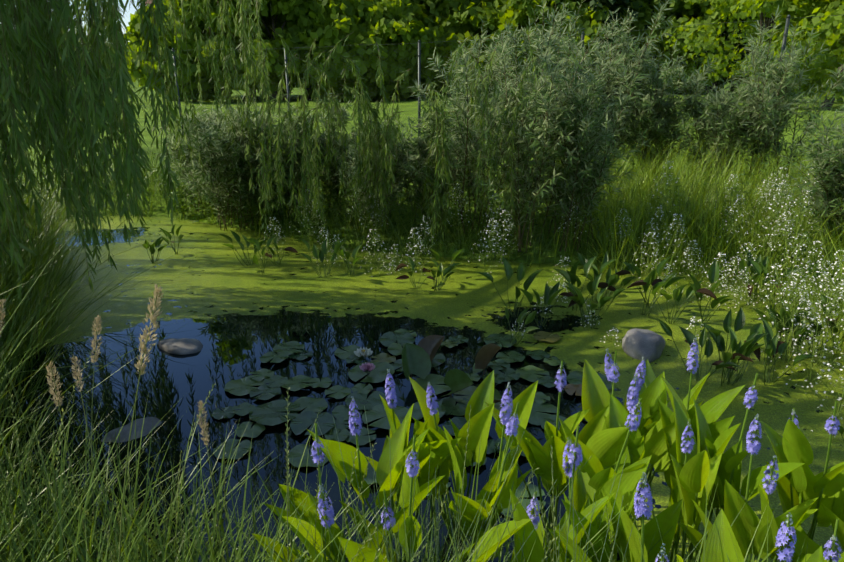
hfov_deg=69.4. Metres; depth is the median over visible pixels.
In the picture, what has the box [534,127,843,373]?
marsh grass
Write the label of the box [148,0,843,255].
willow shrub
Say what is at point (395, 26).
hedge
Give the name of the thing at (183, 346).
stone
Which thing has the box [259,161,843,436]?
flowers
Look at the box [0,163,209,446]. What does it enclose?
grass plumes
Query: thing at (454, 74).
chain link fence
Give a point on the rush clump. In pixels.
(436, 545)
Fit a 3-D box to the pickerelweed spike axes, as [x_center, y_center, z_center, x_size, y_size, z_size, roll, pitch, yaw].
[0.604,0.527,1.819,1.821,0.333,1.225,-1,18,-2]
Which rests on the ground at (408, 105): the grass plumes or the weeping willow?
the weeping willow
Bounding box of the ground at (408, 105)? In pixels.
[0,61,843,382]
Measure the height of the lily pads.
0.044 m
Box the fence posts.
[9,14,790,161]
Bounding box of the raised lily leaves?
[402,335,501,403]
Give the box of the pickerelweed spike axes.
[315,345,838,561]
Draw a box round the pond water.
[0,216,843,561]
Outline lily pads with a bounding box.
[212,329,611,517]
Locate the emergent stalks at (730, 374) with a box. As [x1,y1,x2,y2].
[147,236,843,441]
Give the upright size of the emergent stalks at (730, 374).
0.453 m
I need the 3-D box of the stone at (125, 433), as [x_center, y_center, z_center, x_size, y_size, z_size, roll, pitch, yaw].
[-1.557,0.826,3.305,0.249,0.101,0.373,17,25,42]
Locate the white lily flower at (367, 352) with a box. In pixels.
[354,347,372,356]
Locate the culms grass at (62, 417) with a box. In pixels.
[0,179,612,561]
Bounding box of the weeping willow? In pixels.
[0,0,539,304]
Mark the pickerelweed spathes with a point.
(733, 462)
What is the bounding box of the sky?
[0,0,139,45]
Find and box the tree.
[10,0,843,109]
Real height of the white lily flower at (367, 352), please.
0.043 m
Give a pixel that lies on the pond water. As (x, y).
(228, 308)
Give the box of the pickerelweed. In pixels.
[252,342,843,561]
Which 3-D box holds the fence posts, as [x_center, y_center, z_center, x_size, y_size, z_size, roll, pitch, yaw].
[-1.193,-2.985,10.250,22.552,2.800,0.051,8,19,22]
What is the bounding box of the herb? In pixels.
[0,149,843,324]
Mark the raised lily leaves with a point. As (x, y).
(417, 360)
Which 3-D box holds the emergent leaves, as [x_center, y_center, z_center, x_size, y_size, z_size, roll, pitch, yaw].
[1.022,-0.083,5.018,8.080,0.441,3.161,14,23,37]
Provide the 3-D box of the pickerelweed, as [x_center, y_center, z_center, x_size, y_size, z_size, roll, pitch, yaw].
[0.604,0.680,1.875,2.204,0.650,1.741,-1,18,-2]
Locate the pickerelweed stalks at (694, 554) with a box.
[318,373,832,561]
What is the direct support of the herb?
on the ground at (408, 105)
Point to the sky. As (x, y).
(126, 18)
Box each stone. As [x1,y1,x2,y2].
[101,417,161,442]
[157,338,202,354]
[622,328,664,361]
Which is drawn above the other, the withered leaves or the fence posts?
the fence posts
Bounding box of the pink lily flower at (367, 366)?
[359,362,374,370]
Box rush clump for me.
[210,406,708,561]
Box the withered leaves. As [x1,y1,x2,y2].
[171,241,838,370]
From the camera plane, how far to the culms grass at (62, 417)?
1.62 m
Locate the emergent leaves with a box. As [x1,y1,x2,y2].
[142,224,843,433]
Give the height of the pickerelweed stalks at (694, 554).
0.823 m
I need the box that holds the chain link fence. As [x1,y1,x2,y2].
[74,15,843,173]
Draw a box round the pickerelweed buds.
[315,337,836,558]
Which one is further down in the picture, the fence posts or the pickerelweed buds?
the pickerelweed buds
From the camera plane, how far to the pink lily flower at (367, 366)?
3.85 m
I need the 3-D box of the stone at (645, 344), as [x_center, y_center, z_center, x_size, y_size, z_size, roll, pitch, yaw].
[1.549,0.446,4.254,0.283,0.189,0.381,4,18,13]
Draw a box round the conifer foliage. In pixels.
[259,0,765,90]
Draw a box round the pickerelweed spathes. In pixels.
[316,412,843,561]

